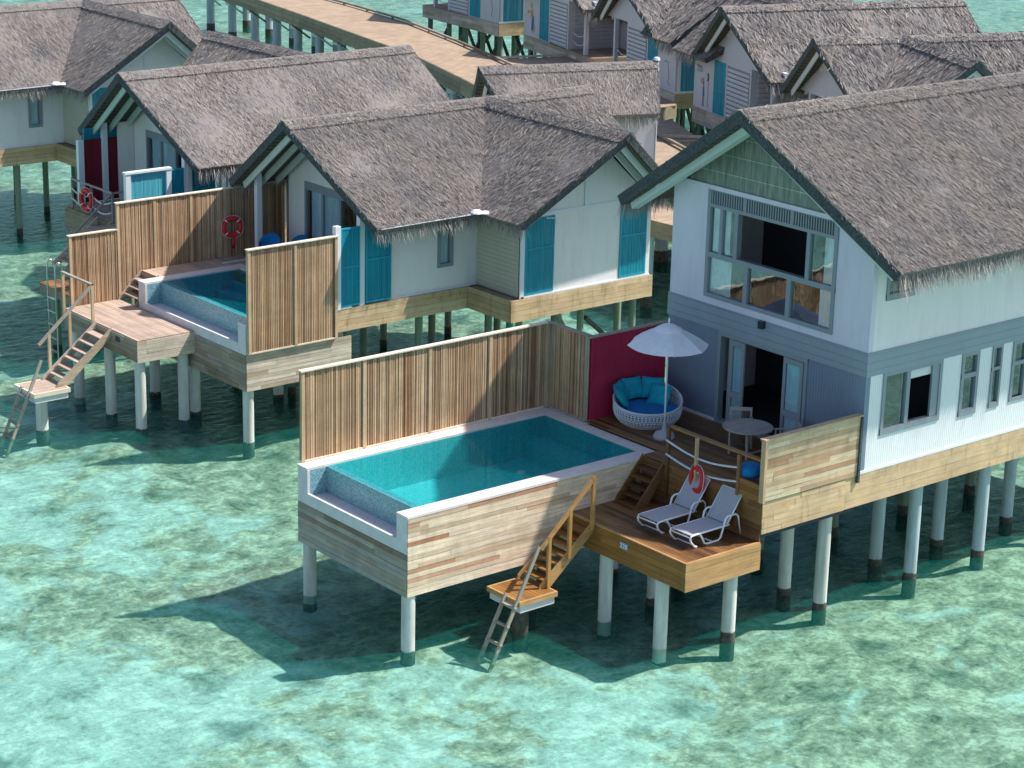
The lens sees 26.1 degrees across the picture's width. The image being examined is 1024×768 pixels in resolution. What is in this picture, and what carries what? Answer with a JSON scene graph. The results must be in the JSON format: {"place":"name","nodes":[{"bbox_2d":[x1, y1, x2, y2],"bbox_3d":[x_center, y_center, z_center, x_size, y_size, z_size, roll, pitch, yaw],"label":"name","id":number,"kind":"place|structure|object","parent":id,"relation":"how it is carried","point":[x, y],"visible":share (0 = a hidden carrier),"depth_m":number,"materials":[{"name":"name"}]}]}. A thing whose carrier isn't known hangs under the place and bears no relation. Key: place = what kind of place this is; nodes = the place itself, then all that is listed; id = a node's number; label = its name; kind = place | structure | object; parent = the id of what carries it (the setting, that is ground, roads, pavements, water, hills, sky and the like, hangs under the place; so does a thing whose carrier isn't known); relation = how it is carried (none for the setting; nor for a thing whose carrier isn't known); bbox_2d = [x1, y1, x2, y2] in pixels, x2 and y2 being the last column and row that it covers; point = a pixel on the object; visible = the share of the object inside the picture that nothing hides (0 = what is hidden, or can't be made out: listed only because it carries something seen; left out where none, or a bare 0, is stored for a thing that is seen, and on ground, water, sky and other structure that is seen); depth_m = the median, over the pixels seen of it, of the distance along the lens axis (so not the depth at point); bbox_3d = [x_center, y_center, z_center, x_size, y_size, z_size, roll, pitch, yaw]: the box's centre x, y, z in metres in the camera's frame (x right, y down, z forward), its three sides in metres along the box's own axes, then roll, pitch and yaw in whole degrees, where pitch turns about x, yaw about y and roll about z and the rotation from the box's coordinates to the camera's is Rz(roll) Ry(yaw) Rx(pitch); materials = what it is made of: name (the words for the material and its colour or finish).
{"place":"outdoors","nodes":[
{"label":"outdoors","id":0,"kind":"place"},
{"bbox_2d":[0,0,1023,767],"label":"seabed","id":1,"kind":"structure","parent":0,"point":[922,694],"depth_m":53.20,"materials":[{"name":"sand"}]},
{"bbox_2d":[14,378,70,446],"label":"landing platform","id":2,"kind":"structure","parent":1,"relation":"on","point":[43,392],"depth_m":65.39,"materials":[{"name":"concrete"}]},
{"bbox_2d":[0,360,41,458],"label":"boarding ladder","id":3,"kind":"object","parent":2,"relation":"attached to","point":[17,424],"visible":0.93,"depth_m":64.82,"materials":[{"name":"brown wood"}]},
{"bbox_2d":[38,271,111,387],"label":"staircase","id":4,"kind":"structure","parent":2,"relation":"on","point":[66,357],"depth_m":66.09,"materials":[{"name":"brown wood"}]},
{"bbox_2d":[46,259,62,358],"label":"steel ladder","id":5,"kind":"object","parent":1,"relation":"on","point":[51,323],"visible":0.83,"depth_m":72.33,"materials":[{"name":"silver metal"}]},
{"bbox_2d":[39,277,72,365],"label":"landing platform","id":6,"kind":"structure","parent":1,"relation":"on","point":[43,285],"depth_m":73.41,"materials":[{"name":"brown wood"}]},
{"bbox_2d":[65,206,134,304],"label":"terrace","id":7,"kind":"structure","parent":1,"relation":"on","point":[75,219],"depth_m":77.22,"materials":[{"name":"brown wood"}]},
{"bbox_2d":[52,193,112,269],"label":"staircase","id":8,"kind":"structure","parent":7,"relation":"attached to","point":[62,256],"depth_m":75.62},
{"bbox_2d":[0,0,203,246],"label":"thatched villa","id":9,"kind":"object","parent":1,"relation":"on","point":[61,62],"visible":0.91,"depth_m":87.97,"materials":[{"name":"plant"}]},
{"bbox_2d":[28,94,42,127],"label":"window","id":10,"kind":"structure","parent":9,"relation":"in","point":[35,112],"depth_m":87.76,"materials":[{"name":"grey glass"}]},
{"bbox_2d":[64,255,388,441],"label":"sun deck","id":11,"kind":"structure","parent":1,"relation":"on","point":[140,337],"depth_m":66.69,"materials":[{"name":"brown wood"}]},
{"bbox_2d":[66,228,117,306],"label":"slatted fence","id":12,"kind":"object","parent":11,"relation":"attached to","point":[92,256],"visible":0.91,"depth_m":68.46,"materials":[{"name":"brown wood"}]},
{"bbox_2d":[118,268,158,306],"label":"staircase","id":13,"kind":"structure","parent":11,"relation":"on","point":[128,292],"depth_m":69.30,"materials":[{"name":"brown wood"}]},
{"bbox_2d":[114,180,285,297],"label":"slatted fence","id":14,"kind":"object","parent":11,"relation":"attached to","point":[166,230],"visible":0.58,"depth_m":70.29,"materials":[{"name":"brown wood"}]},
{"bbox_2d":[221,215,242,237],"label":"life ring","id":15,"kind":"object","parent":14,"relation":"hanging from","point":[226,221],"visible":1,"depth_m":71.06,"materials":[{"name":"red plastic"}]},
{"bbox_2d":[232,237,234,248],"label":"rope bag","id":16,"kind":"object","parent":15,"relation":"hanging from","point":[233,242],"visible":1,"depth_m":71.13,"materials":[{"name":"red fabric"}]},
{"bbox_2d":[259,232,280,264],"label":"lounge chair","id":17,"kind":"object","parent":11,"relation":"on","point":[271,238],"visible":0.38,"depth_m":70.75,"materials":[{"name":"blue fabric"}]},
{"bbox_2d":[290,235,309,256],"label":"lounge chair","id":18,"kind":"object","parent":11,"relation":"on","point":[300,237],"visible":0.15,"depth_m":70.51,"materials":[{"name":"blue fabric"}]},
{"bbox_2d":[138,264,351,459],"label":"plunge pool","id":19,"kind":"structure","parent":1,"relation":"on","point":[207,307],"depth_m":66.04,"materials":[{"name":"concrete"}]},
{"bbox_2d":[245,235,338,354],"bbox_3d":[-6.382,-2.601,64.430,3.160,3.130,0.150,-12,22,-37],"label":"slatted screen","id":20,"kind":"object","parent":19,"relation":"on","point":[294,330],"visible":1,"depth_m":64.40,"materials":[{"name":"brown wood"}]},
{"bbox_2d":[68,30,450,303],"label":"thatched villa","id":21,"kind":"object","parent":1,"relation":"on","point":[218,105],"visible":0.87,"depth_m":77.15,"materials":[{"name":"grey plant"}]},
{"bbox_2d":[76,125,118,203],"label":"crimson screen","id":22,"kind":"object","parent":21,"relation":"on","point":[89,158],"visible":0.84,"depth_m":78.29,"materials":[{"name":"red paint"}]},
{"bbox_2d":[71,178,123,223],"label":"rope railing","id":23,"kind":"object","parent":21,"relation":"on","point":[99,202],"visible":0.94,"depth_m":76.32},
{"bbox_2d":[79,187,93,211],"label":"life ring","id":24,"kind":"object","parent":23,"relation":"hanging from","point":[83,206],"visible":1,"depth_m":76.55,"materials":[{"name":"red plastic"}]},
{"bbox_2d":[122,164,214,200],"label":"teal screen","id":25,"kind":"object","parent":21,"relation":"on","point":[152,182],"visible":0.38,"depth_m":72.58,"materials":[{"name":"paint"}]},
{"bbox_2d":[145,130,220,188],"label":"glass door","id":26,"kind":"structure","parent":21,"relation":"in","point":[164,154],"depth_m":77.52,"materials":[{"name":"glass"}]},
{"bbox_2d":[206,0,685,272],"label":"boardwalk","id":27,"kind":"structure","parent":1,"relation":"on","point":[450,65],"depth_m":123.52,"materials":[{"name":"wood"}]},
{"bbox_2d":[223,85,671,408],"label":"thatched villa","id":28,"kind":"object","parent":1,"relation":"on","point":[503,207],"visible":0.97,"depth_m":67.95,"materials":[{"name":"plant"}]},
{"bbox_2d":[285,180,311,241],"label":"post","id":29,"kind":"object","parent":28,"relation":"on","point":[287,199],"visible":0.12,"depth_m":72.21,"materials":[{"name":"wood"}]},
{"bbox_2d":[304,181,344,266],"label":"glass door","id":30,"kind":"structure","parent":28,"relation":"in","point":[328,208],"depth_m":70.09,"materials":[{"name":"glass"}]},
{"bbox_2d":[437,225,453,267],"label":"window","id":31,"kind":"structure","parent":28,"relation":"in","point":[445,244],"depth_m":67.85,"materials":[{"name":"grey glass"}]},
{"bbox_2d":[297,407,653,666],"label":"plunge pool","id":32,"kind":"structure","parent":1,"relation":"on","point":[408,520],"depth_m":53.02,"materials":[{"name":"wood"}]},
{"bbox_2d":[298,321,548,462],"bbox_3d":[-2.084,0.132,55.337,7.720,2.310,0.150,-12,22,-37],"label":"slatted fence","id":33,"kind":"object","parent":32,"relation":"on","point":[368,401],"visible":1,"depth_m":55.16,"materials":[{"name":"brown wood"}]},
{"bbox_2d":[545,321,592,423],"bbox_3d":[1.480,-0.112,57.173,0.275,2.770,1.730,-12,22,-37],"label":"slatted fence","id":34,"kind":"object","parent":33,"relation":"attached to","point":[568,371],"visible":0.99,"depth_m":57.06,"materials":[{"name":"brown wood"}]},
{"bbox_2d":[422,0,536,58],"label":"thatched villa","id":35,"kind":"object","parent":1,"relation":"on","point":[498,19],"visible":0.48,"depth_m":125.85,"materials":[{"name":"white wood"}]},
{"bbox_2d":[487,577,557,652],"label":"landing platform","id":36,"kind":"structure","parent":1,"relation":"on","point":[533,597],"depth_m":51.95,"materials":[{"name":"wood"}]},
{"bbox_2d":[475,546,540,672],"bbox_3d":[-0.189,5.400,51.300,1.716,3.297,0.550,-12,22,-37],"label":"boarding ladder","id":37,"kind":"object","parent":36,"relation":"attached to","point":[495,620],"visible":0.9,"depth_m":51.14,"materials":[{"name":"brown wood"}]},
{"bbox_2d":[472,57,660,161],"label":"thatched entrance","id":38,"kind":"object","parent":1,"relation":"on","point":[627,94],"visible":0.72,"depth_m":82.41,"materials":[{"name":"plant"}]},
{"bbox_2d":[513,0,627,62],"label":"thatched villa","id":39,"kind":"object","parent":1,"relation":"on","point":[557,26],"visible":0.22,"depth_m":115.62,"materials":[{"name":"white wood"}]},
{"bbox_2d":[497,54,676,121],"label":"walkway landing","id":40,"kind":"object","parent":1,"relation":"on","point":[668,110],"visible":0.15,"depth_m":113.36,"materials":[{"name":"brown wood"}]},
{"bbox_2d":[640,202,672,318],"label":"walkway landing","id":41,"kind":"object","parent":1,"relation":"on","point":[661,228],"visible":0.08,"depth_m":79.89,"materials":[{"name":"brown wood"}]},
{"bbox_2d":[572,493,760,666],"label":"sun deck","id":42,"kind":"structure","parent":1,"relation":"on","point":[662,562],"depth_m":51.64,"materials":[{"name":"brown wood"}]},
{"bbox_2d":[637,474,709,533],"bbox_3d":[3.828,2.831,52.400,1.731,1.060,0.741,-13,22,-38],"label":"sun lounger","id":43,"kind":"object","parent":42,"relation":"on","point":[688,500],"visible":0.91,"depth_m":52.50,"materials":[{"name":"white metal"}]},
{"bbox_2d":[669,484,741,547],"bbox_3d":[4.536,3.097,51.600,1.731,1.060,0.741,-13,22,-38],"label":"sun lounger","id":44,"kind":"object","parent":42,"relation":"on","point":[722,507],"visible":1,"depth_m":51.74,"materials":[{"name":"white metal"}]},
{"bbox_2d":[656,120,701,146],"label":"walkway landing","id":45,"kind":"object","parent":1,"relation":"on","point":[674,131],"visible":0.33,"depth_m":95.74,"materials":[{"name":"wood"}]},
{"bbox_2d":[591,0,854,134],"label":"thatched villa","id":46,"kind":"object","parent":1,"relation":"on","point":[660,29],"visible":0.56,"depth_m":103.86,"materials":[{"name":"grey plant"}]},
{"bbox_2d":[588,71,1023,625],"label":"two storey villa","id":47,"kind":"object","parent":1,"relation":"on","point":[835,257],"visible":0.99,"depth_m":54.50,"materials":[{"name":"grey wood"}]},
{"bbox_2d":[588,320,667,419],"bbox_3d":[2.976,-0.360,57.276,2.658,2.250,0.120,-12,22,-37],"label":"crimson fence","id":48,"kind":"object","parent":47,"relation":"on","point":[614,357],"visible":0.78,"depth_m":56.93,"materials":[{"name":"paint"}]},
{"bbox_2d":[586,409,853,541],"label":"terrace","id":49,"kind":"structure","parent":47,"relation":"attached to","point":[750,512],"depth_m":54.16,"materials":[{"name":"brown wood"}]},
{"bbox_2d":[613,380,682,429],"bbox_3d":[3.470,0.565,56.602,1.803,0.893,1.802,-12,22,-37],"label":"daybed","id":50,"kind":"object","parent":49,"relation":"on","point":[640,413],"visible":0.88,"depth_m":56.17,"materials":[{"name":"white wicker"}]},
{"bbox_2d":[613,384,628,407],"bbox_3d":[2.783,0.323,56.429,0.180,0.580,0.580,-32,19,2],"label":"cushion","id":51,"kind":"object","parent":50,"relation":"on","point":[621,397],"visible":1,"depth_m":56.22,"materials":[{"name":"teal fabric"}]},
{"bbox_2d":[613,379,629,399],"bbox_3d":[2.819,0.205,56.746,0.180,0.580,0.580,-27,5,25],"label":"cushion","id":52,"kind":"object","parent":50,"relation":"on","point":[621,386],"visible":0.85,"depth_m":56.70,"materials":[{"name":"teal fabric"}]},
{"bbox_2d":[621,376,642,398],"bbox_3d":[3.139,0.093,57.063,0.580,0.580,0.180,-9,-14,-29],"label":"cushion","id":53,"kind":"object","parent":50,"relation":"on","point":[633,385],"visible":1,"depth_m":56.98,"materials":[{"name":"teal fabric"}]},
{"bbox_2d":[642,376,663,396],"bbox_3d":[3.613,0.088,57.114,0.580,0.580,0.180,5,-17,11],"label":"cushion","id":54,"kind":"object","parent":50,"relation":"on","point":[647,382],"visible":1,"depth_m":57.07,"materials":[{"name":"teal fabric"}]},
{"bbox_2d":[647,383,672,405],"bbox_3d":[3.788,0.271,56.809,0.580,0.580,0.180,9,-18,24],"label":"cushion","id":55,"kind":"object","parent":50,"relation":"on","point":[657,394],"visible":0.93,"depth_m":56.74,"materials":[{"name":"teal fabric"}]},
{"bbox_2d":[628,318,708,441],"bbox_3d":[3.847,-0.139,55.069,1.903,3.140,1.903,6,18,16],"label":"parasol","id":56,"kind":"object","parent":49,"relation":"on","point":[668,339],"visible":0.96,"depth_m":54.38,"materials":[{"name":"grey fabric"}]},
{"bbox_2d":[664,425,760,525],"bbox_3d":[4.772,2.252,52.435,0.310,1.820,3.220,-12,22,-37],"label":"rope railing","id":57,"kind":"object","parent":49,"relation":"on","point":[747,488],"visible":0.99,"depth_m":52.17,"materials":[{"name":"brown wood"}]},
{"bbox_2d":[689,464,705,494],"bbox_3d":[4.404,2.269,52.656,0.133,0.741,0.741,1,16,-24],"label":"life ring","id":58,"kind":"object","parent":57,"relation":"hanging from","point":[700,470],"visible":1,"depth_m":52.46,"materials":[{"name":"red plastic"}]},
{"bbox_2d":[728,406,752,448],"bbox_3d":[5.691,1.087,55.035,0.580,0.907,0.600,2,17,2],"label":"garden chair","id":59,"kind":"object","parent":49,"relation":"on","point":[742,409],"visible":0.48,"depth_m":55.16,"materials":[{"name":"grey wood"}]},
{"bbox_2d":[722,418,773,459],"bbox_3d":[5.778,1.382,54.374,1.248,0.737,1.248,-12,22,-37],"label":"round table","id":60,"kind":"object","parent":49,"relation":"on","point":[747,427],"visible":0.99,"depth_m":54.21,"materials":[{"name":"grey wood"}]},
{"bbox_2d":[741,461,759,478],"bbox_3d":[5.592,2.008,51.820,0.580,0.330,0.580,-12,22,-37],"label":"pouf","id":61,"kind":"object","parent":49,"relation":"on","point":[750,470],"visible":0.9,"depth_m":51.61,"materials":[{"name":"blue fabric"}]},
{"bbox_2d":[774,420,801,434],"bbox_3d":[6.738,1.385,54.160,0.600,0.907,0.580,1,17,-1],"label":"garden chair","id":62,"kind":"object","parent":49,"relation":"on","point":[798,425],"visible":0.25,"depth_m":54.31,"materials":[{"name":"grey wood"}]},
{"bbox_2d":[758,413,863,503],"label":"parapet","id":63,"kind":"structure","parent":49,"relation":"on","point":[809,457],"depth_m":51.90,"materials":[{"name":"brown wood"}]},
{"bbox_2d":[726,339,745,420],"bbox_3d":[5.686,0.025,56.082,0.069,2.290,0.500,-12,22,-37],"label":"door leaf","id":64,"kind":"structure","parent":47,"relation":"in","point":[737,349],"depth_m":56.03,"materials":[{"name":"white glass"}]},
{"bbox_2d":[714,330,807,437],"bbox_3d":[6.275,0.163,55.499,0.190,2.460,3.110,-12,22,-37],"label":"glass door","id":65,"kind":"structure","parent":47,"relation":"in","point":[722,335],"depth_m":56.21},
{"bbox_2d":[703,189,839,334],"bbox_3d":[6.378,-3.103,54.436,0.170,2.870,4.450,-12,22,-37],"label":"upstairs window","id":66,"kind":"structure","parent":47,"relation":"in","point":[718,259],"depth_m":54.93,"materials":[{"name":"white glass"}]},
{"bbox_2d":[779,357,803,433],"bbox_3d":[6.907,0.499,54.651,0.069,2.290,0.660,-12,22,-37],"label":"door leaf","id":67,"kind":"structure","parent":47,"relation":"in","point":[792,401],"depth_m":54.58,"materials":[{"name":"white glass"}]},
{"bbox_2d":[886,277,915,300],"bbox_3d":[9.204,-2.506,52.517,1.010,0.940,0.170,-12,22,-37],"label":"window","id":68,"kind":"structure","parent":47,"relation":"in","point":[898,295],"depth_m":52.47,"materials":[{"name":"white glass"}]},
{"bbox_2d":[879,359,943,435],"bbox_3d":[9.673,0.297,53.847,2.160,1.580,0.170,-12,22,-37],"label":"window","id":69,"kind":"structure","parent":47,"relation":"in","point":[903,423],"depth_m":53.74,"materials":[{"name":"white glass"}]},
{"bbox_2d":[957,350,980,417],"bbox_3d":[11.342,-0.030,55.163,0.660,1.660,0.170,-12,22,-37],"label":"window","id":70,"kind":"structure","parent":47,"relation":"in","point":[973,374],"depth_m":55.17,"materials":[{"name":"white glass"}]},
{"bbox_2d":[987,344,1003,408],"bbox_3d":[12.142,-0.214,55.784,0.400,1.640,0.170,-12,22,-37],"label":"window","id":71,"kind":"structure","parent":47,"relation":"in","point":[992,403],"depth_m":55.78,"materials":[{"name":"white glass"}]},
{"bbox_2d":[1008,339,1023,401],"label":"window","id":72,"kind":"structure","parent":47,"relation":"in","point":[1020,390],"depth_m":56.33,"materials":[{"name":"white glass"}]},
{"bbox_2d":[672,0,981,135],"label":"thatched villa","id":73,"kind":"object","parent":1,"relation":"on","point":[744,53],"visible":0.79,"depth_m":95.61,"materials":[{"name":"grey plant"}]},
{"bbox_2d":[780,31,1023,102],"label":"thatched villa","id":74,"kind":"object","parent":1,"relation":"on","point":[829,66],"visible":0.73,"depth_m":85.79,"materials":[{"name":"plant"}]},
{"bbox_2d":[0,0,1023,767],"bbox_3d":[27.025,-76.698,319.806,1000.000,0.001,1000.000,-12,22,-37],"label":"water","id":75,"kind":"structure","parent":0,"point":[992,4],"depth_m":70.02,"materials":[{"name":"teal liquid"}]},
{"bbox_2d":[516,475,596,589],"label":"staircase","id":76,"kind":"structure","parent":0,"point":[551,576],"depth_m":52.24,"materials":[{"name":"brown wood"}]},
{"bbox_2d":[615,453,664,508],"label":"staircase","id":77,"kind":"structure","parent":0,"point":[625,490],"depth_m":53.88,"materials":[{"name":"brown wood"}]}
]}

